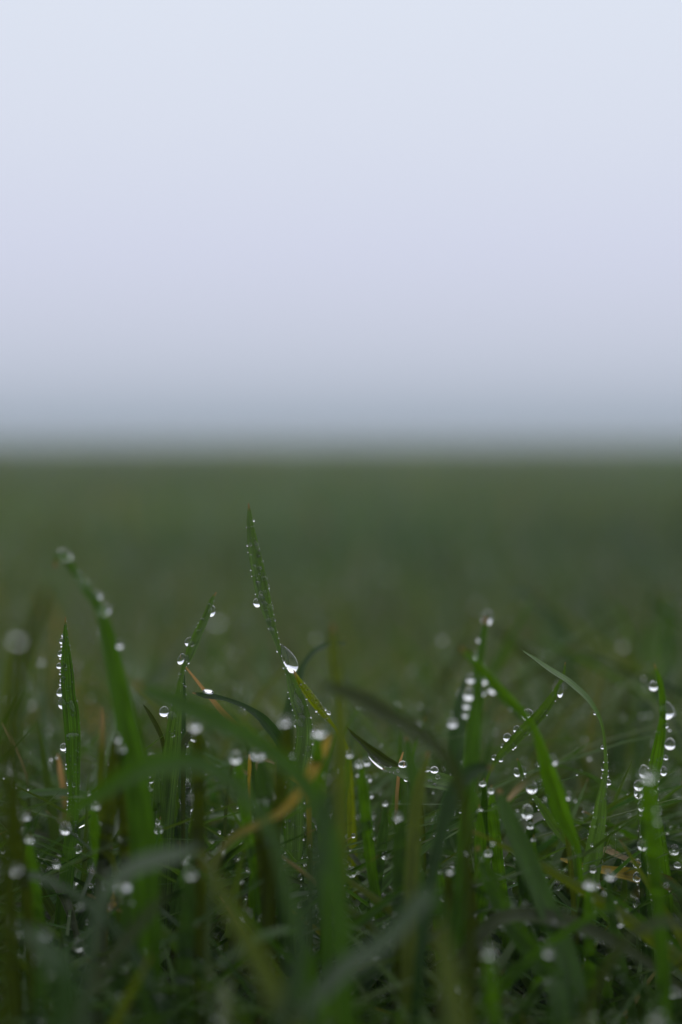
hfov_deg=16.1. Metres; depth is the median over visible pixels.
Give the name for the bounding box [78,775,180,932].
grass blade
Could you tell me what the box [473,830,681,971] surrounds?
grass blade
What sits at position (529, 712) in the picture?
dew drop
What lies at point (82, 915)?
grass blade
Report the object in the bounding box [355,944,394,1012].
grass blade
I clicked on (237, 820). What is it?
grass blade
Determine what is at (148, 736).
grass blade
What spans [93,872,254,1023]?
grass blade
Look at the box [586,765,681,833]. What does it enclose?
grass blade
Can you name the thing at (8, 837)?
grass blade
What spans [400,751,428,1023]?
grass blade
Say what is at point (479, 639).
dew drop
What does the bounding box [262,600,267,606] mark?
dew drop
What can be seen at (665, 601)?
grass blade
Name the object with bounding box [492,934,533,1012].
grass blade
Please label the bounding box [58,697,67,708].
dew drop
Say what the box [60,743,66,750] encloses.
dew drop
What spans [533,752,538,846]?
grass blade
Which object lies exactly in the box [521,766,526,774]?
dew drop
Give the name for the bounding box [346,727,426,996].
grass blade
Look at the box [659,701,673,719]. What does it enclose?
dew drop
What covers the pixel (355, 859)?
grass blade
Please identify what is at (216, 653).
grass blade
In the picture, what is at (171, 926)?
grass blade
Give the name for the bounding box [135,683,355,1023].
grass blade
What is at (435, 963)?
grass blade
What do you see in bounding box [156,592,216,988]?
grass blade
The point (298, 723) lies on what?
dew drop
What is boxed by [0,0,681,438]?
sky
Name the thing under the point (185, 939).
grass blade
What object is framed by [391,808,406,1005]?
grass blade
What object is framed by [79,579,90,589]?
dew drop
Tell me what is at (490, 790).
dew drop
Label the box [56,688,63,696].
dew drop
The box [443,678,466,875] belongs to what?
grass blade
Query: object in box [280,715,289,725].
dew drop
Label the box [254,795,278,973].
grass blade
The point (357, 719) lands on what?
grass blade
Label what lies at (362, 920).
grass blade
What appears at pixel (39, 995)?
grass blade
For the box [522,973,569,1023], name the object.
grass blade
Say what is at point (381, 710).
grass blade
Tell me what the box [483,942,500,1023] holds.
grass blade
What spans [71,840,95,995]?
grass blade
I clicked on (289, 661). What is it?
dew drop
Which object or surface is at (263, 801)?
dew drop
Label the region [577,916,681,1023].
grass blade
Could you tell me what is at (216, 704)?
dry leaf
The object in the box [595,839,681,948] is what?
grass blade
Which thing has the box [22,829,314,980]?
grass blade
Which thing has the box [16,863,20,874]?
dew drop
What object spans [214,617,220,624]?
dew drop
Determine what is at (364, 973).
grass blade
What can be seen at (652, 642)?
grass blade
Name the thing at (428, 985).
grass blade
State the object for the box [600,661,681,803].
grass blade
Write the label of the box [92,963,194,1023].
grass blade
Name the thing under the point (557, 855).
grass blade
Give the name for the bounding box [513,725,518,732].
dew drop
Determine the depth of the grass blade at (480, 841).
0.58 m
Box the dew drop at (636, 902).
[633,898,640,907]
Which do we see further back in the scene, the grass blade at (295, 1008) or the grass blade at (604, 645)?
the grass blade at (604, 645)
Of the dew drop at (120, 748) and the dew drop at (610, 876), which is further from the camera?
the dew drop at (610, 876)
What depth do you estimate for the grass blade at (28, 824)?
0.55 m
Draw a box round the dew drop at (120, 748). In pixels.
[117,745,124,752]
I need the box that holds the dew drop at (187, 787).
[185,782,190,792]
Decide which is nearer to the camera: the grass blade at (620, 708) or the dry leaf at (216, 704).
the dry leaf at (216, 704)
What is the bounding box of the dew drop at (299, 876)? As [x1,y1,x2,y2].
[297,873,302,879]
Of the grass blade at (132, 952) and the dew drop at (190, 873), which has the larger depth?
the grass blade at (132, 952)
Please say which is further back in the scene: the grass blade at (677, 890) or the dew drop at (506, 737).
the dew drop at (506, 737)
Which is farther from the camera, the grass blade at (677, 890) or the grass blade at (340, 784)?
the grass blade at (677, 890)
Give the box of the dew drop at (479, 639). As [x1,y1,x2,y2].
[476,636,482,642]
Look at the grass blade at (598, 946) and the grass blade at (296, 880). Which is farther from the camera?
the grass blade at (598, 946)
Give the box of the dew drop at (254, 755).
[251,751,263,759]
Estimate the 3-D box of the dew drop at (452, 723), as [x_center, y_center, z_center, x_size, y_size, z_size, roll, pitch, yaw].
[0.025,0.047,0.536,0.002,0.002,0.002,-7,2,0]
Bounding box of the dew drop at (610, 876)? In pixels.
[606,873,615,879]
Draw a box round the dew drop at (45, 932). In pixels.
[40,930,48,935]
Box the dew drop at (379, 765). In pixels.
[368,754,383,769]
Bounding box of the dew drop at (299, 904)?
[297,900,302,907]
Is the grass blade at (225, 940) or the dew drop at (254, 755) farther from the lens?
the grass blade at (225, 940)
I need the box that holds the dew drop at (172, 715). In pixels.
[167,711,176,718]
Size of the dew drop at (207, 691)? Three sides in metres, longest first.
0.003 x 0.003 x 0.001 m
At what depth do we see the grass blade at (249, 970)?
0.59 m
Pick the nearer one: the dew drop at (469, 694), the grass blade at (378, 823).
the dew drop at (469, 694)
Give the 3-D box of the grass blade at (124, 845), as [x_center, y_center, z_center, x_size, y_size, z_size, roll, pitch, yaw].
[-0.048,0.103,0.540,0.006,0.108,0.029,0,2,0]
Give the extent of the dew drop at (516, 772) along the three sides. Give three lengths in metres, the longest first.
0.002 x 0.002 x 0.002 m
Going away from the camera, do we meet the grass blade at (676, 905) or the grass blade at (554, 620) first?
the grass blade at (676, 905)
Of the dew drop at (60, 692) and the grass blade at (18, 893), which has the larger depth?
the grass blade at (18, 893)
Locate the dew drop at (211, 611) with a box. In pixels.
[208,606,215,616]
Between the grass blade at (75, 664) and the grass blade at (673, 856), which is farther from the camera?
the grass blade at (75, 664)
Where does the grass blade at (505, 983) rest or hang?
on the grass at (146, 514)
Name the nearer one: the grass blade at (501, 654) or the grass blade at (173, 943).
the grass blade at (173, 943)
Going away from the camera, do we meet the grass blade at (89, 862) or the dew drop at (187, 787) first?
the dew drop at (187, 787)
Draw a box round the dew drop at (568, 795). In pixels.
[565,792,570,799]
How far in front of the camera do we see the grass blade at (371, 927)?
0.56 m
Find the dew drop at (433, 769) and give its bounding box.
[430,766,438,772]
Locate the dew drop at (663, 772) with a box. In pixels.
[660,766,666,775]
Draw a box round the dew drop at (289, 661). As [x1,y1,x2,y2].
[281,645,297,672]
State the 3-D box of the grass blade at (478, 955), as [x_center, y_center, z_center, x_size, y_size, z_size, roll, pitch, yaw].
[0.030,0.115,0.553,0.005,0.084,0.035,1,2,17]
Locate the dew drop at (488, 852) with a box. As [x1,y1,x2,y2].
[484,850,491,855]
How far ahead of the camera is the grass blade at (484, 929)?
0.53 m
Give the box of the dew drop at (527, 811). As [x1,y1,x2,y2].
[521,804,532,818]
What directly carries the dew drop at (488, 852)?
on the grass at (146, 514)
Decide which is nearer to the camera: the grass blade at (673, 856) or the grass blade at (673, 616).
the grass blade at (673, 856)
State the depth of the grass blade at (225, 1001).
0.45 m
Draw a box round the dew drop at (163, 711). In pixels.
[159,706,168,716]
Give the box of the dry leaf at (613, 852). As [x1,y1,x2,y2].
[603,847,681,870]
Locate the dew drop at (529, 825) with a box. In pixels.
[526,822,533,828]
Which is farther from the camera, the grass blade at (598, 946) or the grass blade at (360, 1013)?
the grass blade at (598, 946)
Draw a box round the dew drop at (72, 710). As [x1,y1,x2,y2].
[69,700,75,716]
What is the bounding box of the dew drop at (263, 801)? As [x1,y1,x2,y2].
[258,798,267,806]
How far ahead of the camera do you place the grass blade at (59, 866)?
0.60 m
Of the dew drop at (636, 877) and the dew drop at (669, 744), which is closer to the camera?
the dew drop at (669, 744)
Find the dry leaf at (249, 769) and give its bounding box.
[247,754,251,820]
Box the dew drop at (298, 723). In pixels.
[294,719,302,728]
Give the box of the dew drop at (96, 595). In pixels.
[91,591,101,599]
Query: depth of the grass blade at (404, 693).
1.14 m
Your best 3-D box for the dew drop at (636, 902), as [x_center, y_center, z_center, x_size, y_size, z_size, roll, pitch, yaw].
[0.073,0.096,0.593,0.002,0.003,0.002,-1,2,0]
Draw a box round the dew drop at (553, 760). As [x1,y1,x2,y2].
[548,755,557,764]
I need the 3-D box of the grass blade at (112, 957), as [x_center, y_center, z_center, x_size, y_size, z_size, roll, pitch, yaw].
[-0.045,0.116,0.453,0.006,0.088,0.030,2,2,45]
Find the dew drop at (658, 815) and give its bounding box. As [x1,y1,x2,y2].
[656,812,661,818]
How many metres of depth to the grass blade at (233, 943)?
0.58 m
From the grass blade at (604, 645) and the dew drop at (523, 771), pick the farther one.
the grass blade at (604, 645)
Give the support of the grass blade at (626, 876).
on the grass at (146, 514)
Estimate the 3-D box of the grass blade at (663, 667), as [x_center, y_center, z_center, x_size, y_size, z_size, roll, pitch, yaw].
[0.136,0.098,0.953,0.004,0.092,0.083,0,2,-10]
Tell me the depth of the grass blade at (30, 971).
0.51 m
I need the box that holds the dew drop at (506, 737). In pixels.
[503,733,510,741]
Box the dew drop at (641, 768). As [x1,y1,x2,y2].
[639,764,644,777]
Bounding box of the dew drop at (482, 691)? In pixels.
[479,688,485,695]
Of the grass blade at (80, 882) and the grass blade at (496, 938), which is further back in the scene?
the grass blade at (496, 938)
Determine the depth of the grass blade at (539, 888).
0.53 m
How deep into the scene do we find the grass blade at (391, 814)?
0.68 m
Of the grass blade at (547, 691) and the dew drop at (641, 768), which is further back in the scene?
the grass blade at (547, 691)
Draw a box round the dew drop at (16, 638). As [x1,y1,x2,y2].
[12,634,21,643]
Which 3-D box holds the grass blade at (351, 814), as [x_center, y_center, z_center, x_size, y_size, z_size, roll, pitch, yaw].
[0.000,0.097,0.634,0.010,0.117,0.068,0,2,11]
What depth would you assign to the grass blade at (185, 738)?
0.60 m
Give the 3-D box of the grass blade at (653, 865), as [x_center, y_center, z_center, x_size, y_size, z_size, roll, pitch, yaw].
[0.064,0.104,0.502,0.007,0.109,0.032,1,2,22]
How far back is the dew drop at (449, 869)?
0.53 m
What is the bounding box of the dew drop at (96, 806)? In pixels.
[92,803,99,808]
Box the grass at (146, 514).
[0,442,681,1023]
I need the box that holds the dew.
[1,519,681,1023]
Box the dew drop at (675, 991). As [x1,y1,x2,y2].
[671,986,679,996]
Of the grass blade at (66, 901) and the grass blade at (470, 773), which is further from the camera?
the grass blade at (66, 901)
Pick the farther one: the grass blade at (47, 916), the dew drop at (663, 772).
the grass blade at (47, 916)
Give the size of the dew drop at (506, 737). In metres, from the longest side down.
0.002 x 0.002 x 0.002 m
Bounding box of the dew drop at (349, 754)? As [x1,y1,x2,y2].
[347,751,352,757]
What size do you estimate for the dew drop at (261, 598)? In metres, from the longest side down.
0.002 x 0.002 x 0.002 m
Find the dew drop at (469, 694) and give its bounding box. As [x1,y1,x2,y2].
[463,688,475,699]
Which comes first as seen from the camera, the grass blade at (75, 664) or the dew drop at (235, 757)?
the dew drop at (235, 757)
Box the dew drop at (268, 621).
[266,617,271,624]
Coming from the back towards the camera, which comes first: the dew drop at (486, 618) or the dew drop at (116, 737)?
the dew drop at (486, 618)
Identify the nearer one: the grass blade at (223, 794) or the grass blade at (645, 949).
the grass blade at (645, 949)
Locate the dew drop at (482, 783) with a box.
[479,781,485,786]
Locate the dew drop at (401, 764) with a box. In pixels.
[398,761,405,767]
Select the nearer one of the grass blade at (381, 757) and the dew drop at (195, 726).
the dew drop at (195, 726)
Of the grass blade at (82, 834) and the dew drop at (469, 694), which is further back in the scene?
the grass blade at (82, 834)
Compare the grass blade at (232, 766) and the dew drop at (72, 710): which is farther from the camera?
the grass blade at (232, 766)
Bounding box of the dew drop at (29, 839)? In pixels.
[24,837,33,842]
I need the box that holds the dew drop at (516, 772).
[514,768,519,776]
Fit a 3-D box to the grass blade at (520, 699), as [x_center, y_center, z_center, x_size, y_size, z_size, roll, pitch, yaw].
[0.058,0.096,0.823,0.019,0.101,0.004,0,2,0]
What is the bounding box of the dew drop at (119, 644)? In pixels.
[117,641,122,648]
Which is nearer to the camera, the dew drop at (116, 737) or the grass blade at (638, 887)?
the dew drop at (116, 737)
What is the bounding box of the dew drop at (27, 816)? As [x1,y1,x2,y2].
[24,814,30,819]
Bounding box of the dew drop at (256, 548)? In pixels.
[254,540,259,554]
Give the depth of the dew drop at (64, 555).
0.52 m
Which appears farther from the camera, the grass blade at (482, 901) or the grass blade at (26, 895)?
the grass blade at (482, 901)
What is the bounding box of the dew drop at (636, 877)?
[633,872,640,881]
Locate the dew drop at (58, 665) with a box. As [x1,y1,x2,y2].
[56,663,61,668]
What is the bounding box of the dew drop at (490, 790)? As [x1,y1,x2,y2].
[488,788,493,793]
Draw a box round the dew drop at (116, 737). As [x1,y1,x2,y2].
[113,733,120,741]
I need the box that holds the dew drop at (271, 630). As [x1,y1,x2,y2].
[269,627,274,634]
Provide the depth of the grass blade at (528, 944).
0.54 m
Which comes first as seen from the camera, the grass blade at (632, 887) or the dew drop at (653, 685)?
the dew drop at (653, 685)
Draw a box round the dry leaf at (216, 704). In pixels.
[186,667,257,820]
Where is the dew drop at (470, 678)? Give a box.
[466,674,474,682]
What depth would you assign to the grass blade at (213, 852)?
0.63 m
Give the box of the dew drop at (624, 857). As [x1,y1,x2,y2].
[622,853,626,862]
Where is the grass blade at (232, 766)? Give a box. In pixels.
[214,758,270,1016]
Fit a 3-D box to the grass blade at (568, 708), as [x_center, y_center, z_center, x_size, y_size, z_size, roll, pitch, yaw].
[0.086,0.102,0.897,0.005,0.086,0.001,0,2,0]
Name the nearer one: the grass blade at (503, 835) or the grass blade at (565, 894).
the grass blade at (565, 894)
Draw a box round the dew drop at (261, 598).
[258,594,264,602]
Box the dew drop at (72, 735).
[66,731,79,738]
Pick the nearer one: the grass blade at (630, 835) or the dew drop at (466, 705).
the dew drop at (466, 705)
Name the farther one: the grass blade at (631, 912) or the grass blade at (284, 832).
the grass blade at (284, 832)
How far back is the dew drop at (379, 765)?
0.60 m
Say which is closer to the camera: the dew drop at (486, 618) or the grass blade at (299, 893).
the dew drop at (486, 618)
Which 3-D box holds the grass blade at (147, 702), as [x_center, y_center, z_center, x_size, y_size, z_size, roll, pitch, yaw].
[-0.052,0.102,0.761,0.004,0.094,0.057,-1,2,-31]
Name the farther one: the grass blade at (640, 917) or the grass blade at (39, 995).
the grass blade at (640, 917)
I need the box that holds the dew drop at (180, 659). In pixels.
[177,653,184,664]
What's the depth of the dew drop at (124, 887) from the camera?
0.50 m
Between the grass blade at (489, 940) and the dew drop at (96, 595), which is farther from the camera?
the grass blade at (489, 940)
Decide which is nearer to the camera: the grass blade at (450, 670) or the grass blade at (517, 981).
the grass blade at (517, 981)
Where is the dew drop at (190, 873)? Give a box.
[185,869,196,878]
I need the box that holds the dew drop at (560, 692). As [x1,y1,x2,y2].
[557,682,562,697]
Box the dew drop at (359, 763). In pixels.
[356,760,363,766]
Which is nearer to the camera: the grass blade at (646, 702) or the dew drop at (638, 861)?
the dew drop at (638, 861)
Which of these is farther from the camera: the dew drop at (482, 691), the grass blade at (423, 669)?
the grass blade at (423, 669)
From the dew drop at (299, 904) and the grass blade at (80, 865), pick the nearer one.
the dew drop at (299, 904)
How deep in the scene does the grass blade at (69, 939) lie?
0.56 m
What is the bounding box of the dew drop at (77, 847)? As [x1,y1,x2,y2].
[72,844,81,853]
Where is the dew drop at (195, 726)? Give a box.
[190,720,200,730]
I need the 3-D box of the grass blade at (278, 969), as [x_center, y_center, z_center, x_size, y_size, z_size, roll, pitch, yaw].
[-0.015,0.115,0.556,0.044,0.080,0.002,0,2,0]
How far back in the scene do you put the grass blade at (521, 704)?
1.03 m
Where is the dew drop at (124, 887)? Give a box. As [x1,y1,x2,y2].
[116,883,130,890]
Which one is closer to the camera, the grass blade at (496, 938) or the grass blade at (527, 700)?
the grass blade at (496, 938)
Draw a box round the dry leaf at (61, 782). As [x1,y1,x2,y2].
[57,754,67,841]
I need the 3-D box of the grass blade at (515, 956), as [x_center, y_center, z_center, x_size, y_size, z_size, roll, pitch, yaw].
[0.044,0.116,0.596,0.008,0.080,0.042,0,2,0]
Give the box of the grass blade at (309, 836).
[305,803,312,947]
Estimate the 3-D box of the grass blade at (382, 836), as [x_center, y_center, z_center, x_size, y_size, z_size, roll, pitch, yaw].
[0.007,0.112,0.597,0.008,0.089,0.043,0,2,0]
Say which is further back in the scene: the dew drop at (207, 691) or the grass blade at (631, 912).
the dew drop at (207, 691)
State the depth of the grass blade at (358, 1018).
0.55 m
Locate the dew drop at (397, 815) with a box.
[394,811,401,819]
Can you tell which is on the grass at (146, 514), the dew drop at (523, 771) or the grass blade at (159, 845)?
the grass blade at (159, 845)
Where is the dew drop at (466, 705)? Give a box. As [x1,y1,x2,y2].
[462,701,469,708]
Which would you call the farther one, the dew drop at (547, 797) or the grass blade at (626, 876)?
the grass blade at (626, 876)
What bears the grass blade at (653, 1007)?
on the grass at (146, 514)
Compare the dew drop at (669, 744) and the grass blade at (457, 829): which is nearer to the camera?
the dew drop at (669, 744)
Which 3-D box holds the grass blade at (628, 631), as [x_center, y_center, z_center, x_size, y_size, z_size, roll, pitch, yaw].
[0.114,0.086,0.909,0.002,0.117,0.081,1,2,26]
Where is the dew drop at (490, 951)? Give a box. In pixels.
[485,946,495,956]
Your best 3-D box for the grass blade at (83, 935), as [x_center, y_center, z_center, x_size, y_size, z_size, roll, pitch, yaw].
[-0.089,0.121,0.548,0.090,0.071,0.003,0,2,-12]
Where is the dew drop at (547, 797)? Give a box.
[544,794,550,800]
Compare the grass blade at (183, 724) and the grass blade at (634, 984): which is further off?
the grass blade at (183, 724)
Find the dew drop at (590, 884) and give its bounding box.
[583,881,596,888]
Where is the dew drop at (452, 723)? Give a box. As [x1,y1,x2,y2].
[448,719,457,727]
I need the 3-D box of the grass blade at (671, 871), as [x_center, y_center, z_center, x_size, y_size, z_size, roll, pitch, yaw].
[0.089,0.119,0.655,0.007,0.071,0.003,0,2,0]
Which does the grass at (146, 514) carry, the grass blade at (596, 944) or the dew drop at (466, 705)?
the grass blade at (596, 944)
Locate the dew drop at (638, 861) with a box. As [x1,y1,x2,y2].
[633,859,640,867]
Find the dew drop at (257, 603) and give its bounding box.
[253,599,261,606]
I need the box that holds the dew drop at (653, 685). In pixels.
[649,681,657,690]
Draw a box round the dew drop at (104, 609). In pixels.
[98,603,110,615]
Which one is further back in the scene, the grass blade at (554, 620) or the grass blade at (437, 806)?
the grass blade at (554, 620)
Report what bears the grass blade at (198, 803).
on the grass at (146, 514)
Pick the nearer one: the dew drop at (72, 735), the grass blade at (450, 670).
the dew drop at (72, 735)
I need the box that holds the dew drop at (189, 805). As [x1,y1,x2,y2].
[187,799,191,811]
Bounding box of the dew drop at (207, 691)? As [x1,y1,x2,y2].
[202,689,213,693]
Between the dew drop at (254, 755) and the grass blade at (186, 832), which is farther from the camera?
the grass blade at (186, 832)
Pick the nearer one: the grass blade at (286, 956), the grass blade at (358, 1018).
the grass blade at (286, 956)
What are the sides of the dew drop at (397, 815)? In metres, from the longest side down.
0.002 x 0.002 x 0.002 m
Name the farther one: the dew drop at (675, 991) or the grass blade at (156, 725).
the grass blade at (156, 725)
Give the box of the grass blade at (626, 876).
[560,858,681,911]
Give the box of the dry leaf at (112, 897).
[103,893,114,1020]
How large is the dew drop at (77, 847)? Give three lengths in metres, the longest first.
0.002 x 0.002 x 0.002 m
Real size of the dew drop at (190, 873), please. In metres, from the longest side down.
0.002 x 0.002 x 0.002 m
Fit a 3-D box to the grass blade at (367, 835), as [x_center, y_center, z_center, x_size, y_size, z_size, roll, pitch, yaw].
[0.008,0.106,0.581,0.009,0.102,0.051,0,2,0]
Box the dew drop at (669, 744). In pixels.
[664,738,675,749]
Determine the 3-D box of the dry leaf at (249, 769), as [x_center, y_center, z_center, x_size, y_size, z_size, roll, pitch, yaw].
[-0.022,0.108,0.611,0.003,0.094,0.002,0,2,0]
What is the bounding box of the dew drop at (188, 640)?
[185,637,192,646]
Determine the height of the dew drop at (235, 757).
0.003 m
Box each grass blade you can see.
[0,586,50,1023]
[0,651,212,757]
[0,788,248,885]
[0,816,46,871]
[2,723,30,819]
[13,891,24,1023]
[14,947,50,1007]
[15,815,38,887]
[16,785,35,1022]
[16,850,82,897]
[16,850,88,890]
[16,870,178,1023]
[16,898,110,982]
[16,924,76,1023]
[17,909,212,1023]
[20,812,31,1016]
[20,959,50,1015]
[21,652,86,744]
[22,825,63,844]
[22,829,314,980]
[22,902,121,989]
[26,833,51,1012]
[29,719,32,786]
[29,927,48,1023]
[36,858,242,986]
[40,872,83,956]
[45,810,256,993]
[45,863,290,1023]
[53,617,80,945]
[54,554,161,1023]
[61,751,311,1023]
[69,854,119,938]
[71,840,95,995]
[72,806,90,902]
[75,789,152,912]
[75,888,171,1023]
[76,830,81,889]
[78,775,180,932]
[80,845,200,1023]
[87,894,256,990]
[88,848,112,1015]
[89,806,115,948]
[90,731,118,1023]
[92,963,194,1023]
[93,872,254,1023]
[97,708,124,996]
[105,880,130,1022]
[110,955,150,1023]
[117,742,134,1016]
[135,677,178,791]
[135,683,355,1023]
[137,710,154,753]
[143,705,170,901]
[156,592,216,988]
[156,816,161,874]
[156,834,291,964]
[161,915,178,939]
[168,927,177,992]
[169,793,190,956]
[173,867,195,1017]
[178,674,185,801]
[180,844,298,1001]
[181,730,193,868]
[190,855,378,1005]
[191,727,205,1021]
[191,813,319,950]
[193,692,303,910]
[201,614,220,729]
[202,856,299,1023]
[204,734,241,853]
[204,734,330,1023]
[206,847,218,860]
[210,927,321,1023]
[211,790,525,949]
[214,758,270,1016]
[214,813,367,938]
[216,875,242,1012]
[219,978,231,1023]
[228,807,276,905]
[235,748,272,965]
[247,503,312,897]
[247,894,250,1001]
[248,874,256,929]
[251,891,305,993]
[253,871,426,1016]
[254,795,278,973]
[255,700,408,764]
[255,711,292,1023]
[255,759,292,980]
[273,967,299,1014]
[275,939,362,1021]
[276,783,331,1023]
[278,831,457,938]
[281,641,345,835]
[283,816,285,844]
[283,847,432,1012]
[286,857,438,988]
[291,876,331,966]
[293,670,356,898]
[298,887,453,1023]
[305,803,312,947]
[312,723,332,1021]
[318,747,349,976]
[320,995,329,1023]
[322,597,532,728]
[322,683,475,1023]
[328,624,347,1023]
[332,905,491,997]
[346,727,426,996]
[348,878,537,1023]
[354,740,447,781]
[355,838,585,974]
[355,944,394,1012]
[356,1000,365,1020]
[358,757,385,1015]
[360,860,392,865]
[363,798,388,1022]
[365,847,636,1013]
[366,756,374,848]
[375,789,403,831]
[376,621,442,715]
[382,767,488,952]
[382,919,390,1020]
[388,717,425,828]
[391,788,510,866]
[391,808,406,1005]
[391,937,401,1023]
[392,680,411,705]
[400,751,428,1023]
[404,737,422,1023]
[410,762,491,1023]
[415,631,475,725]
[422,859,681,1021]
[423,963,437,1006]
[425,796,442,837]
[426,788,430,867]
[428,972,501,1016]
[429,634,522,765]
[429,709,437,764]
[429,858,491,969]
[431,590,537,799]
[431,907,681,1023]
[432,865,444,975]
[433,873,546,1002]
[435,925,469,1023]
[437,812,574,998]
[440,607,639,764]
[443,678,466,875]
[444,863,453,921]
[452,625,487,983]
[459,646,583,975]
[462,854,483,994]
[463,847,490,985]
[464,812,599,951]
[472,858,503,1016]
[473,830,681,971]
[474,805,487,915]
[475,846,590,1023]
[475,891,641,1023]
[477,614,672,813]
[480,779,488,847]
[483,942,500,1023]
[484,620,517,697]
[485,662,565,788]
[487,785,510,972]
[490,759,587,856]
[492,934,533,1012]
[492,940,502,950]
[497,789,590,1023]
[500,997,517,1015]
[502,874,681,1017]
[503,651,538,763]
[505,835,536,993]
[507,771,575,934]
[509,590,579,780]
[509,852,604,953]
[509,979,519,1020]
[512,662,597,717]
[515,648,550,829]
[515,859,546,1023]
[517,758,578,914]
[518,694,524,725]
[520,819,534,994]
[522,630,680,719]
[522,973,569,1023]
[523,651,607,924]
[523,802,532,993]
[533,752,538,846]
[535,597,681,707]
[539,680,554,725]
[545,632,582,752]
[546,779,587,873]
[563,594,681,747]
[565,647,681,697]
[566,673,572,729]
[572,818,681,917]
[572,896,583,944]
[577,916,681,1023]
[581,901,624,969]
[583,878,596,1020]
[585,812,681,873]
[586,591,630,676]
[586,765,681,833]
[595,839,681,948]
[596,906,676,951]
[599,980,608,1023]
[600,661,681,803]
[601,887,681,952]
[605,872,637,1023]
[608,592,673,813]
[618,700,622,722]
[620,588,655,729]
[620,840,681,947]
[627,832,681,905]
[627,963,641,1020]
[634,592,681,625]
[636,678,681,707]
[637,800,639,911]
[640,763,672,1023]
[640,820,654,999]
[644,678,681,735]
[646,615,663,761]
[649,664,673,985]
[651,989,654,1023]
[654,635,681,744]
[659,846,681,862]
[662,591,678,731]
[662,819,676,916]
[662,876,681,897]
[668,602,676,747]
[672,995,681,1023]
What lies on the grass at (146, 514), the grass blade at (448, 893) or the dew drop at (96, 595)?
the grass blade at (448, 893)
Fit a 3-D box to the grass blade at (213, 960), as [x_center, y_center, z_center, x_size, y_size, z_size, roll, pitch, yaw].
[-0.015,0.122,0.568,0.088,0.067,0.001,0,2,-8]
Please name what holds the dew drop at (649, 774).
on the grass at (146, 514)
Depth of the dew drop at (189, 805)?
0.60 m
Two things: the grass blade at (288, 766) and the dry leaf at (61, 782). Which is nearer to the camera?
the grass blade at (288, 766)
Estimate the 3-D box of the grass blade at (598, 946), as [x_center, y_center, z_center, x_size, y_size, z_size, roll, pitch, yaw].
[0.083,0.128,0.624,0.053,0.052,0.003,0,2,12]
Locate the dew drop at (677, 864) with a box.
[674,862,681,867]
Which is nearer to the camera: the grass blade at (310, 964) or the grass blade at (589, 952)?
the grass blade at (310, 964)
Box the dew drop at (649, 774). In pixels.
[644,767,654,780]
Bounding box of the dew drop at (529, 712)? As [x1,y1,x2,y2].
[524,709,533,718]
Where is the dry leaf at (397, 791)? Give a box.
[395,752,403,820]
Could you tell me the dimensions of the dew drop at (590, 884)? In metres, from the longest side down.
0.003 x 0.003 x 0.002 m
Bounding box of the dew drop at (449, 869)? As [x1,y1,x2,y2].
[446,866,453,873]
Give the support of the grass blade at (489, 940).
on the grass at (146, 514)
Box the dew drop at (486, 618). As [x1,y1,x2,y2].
[481,610,492,625]
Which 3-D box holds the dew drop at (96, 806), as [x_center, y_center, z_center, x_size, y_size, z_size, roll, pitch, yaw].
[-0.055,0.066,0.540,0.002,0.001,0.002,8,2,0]
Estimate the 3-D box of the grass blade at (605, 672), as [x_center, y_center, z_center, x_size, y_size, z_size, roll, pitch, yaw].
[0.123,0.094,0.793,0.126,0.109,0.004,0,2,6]
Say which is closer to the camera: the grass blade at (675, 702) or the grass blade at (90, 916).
the grass blade at (90, 916)
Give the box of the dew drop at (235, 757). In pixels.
[231,752,240,763]
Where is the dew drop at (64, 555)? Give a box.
[58,549,71,561]
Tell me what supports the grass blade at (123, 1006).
on the grass at (146, 514)
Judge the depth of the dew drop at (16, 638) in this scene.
0.41 m
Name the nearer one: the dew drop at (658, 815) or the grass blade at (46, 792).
the dew drop at (658, 815)
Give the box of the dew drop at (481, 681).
[478,676,486,684]

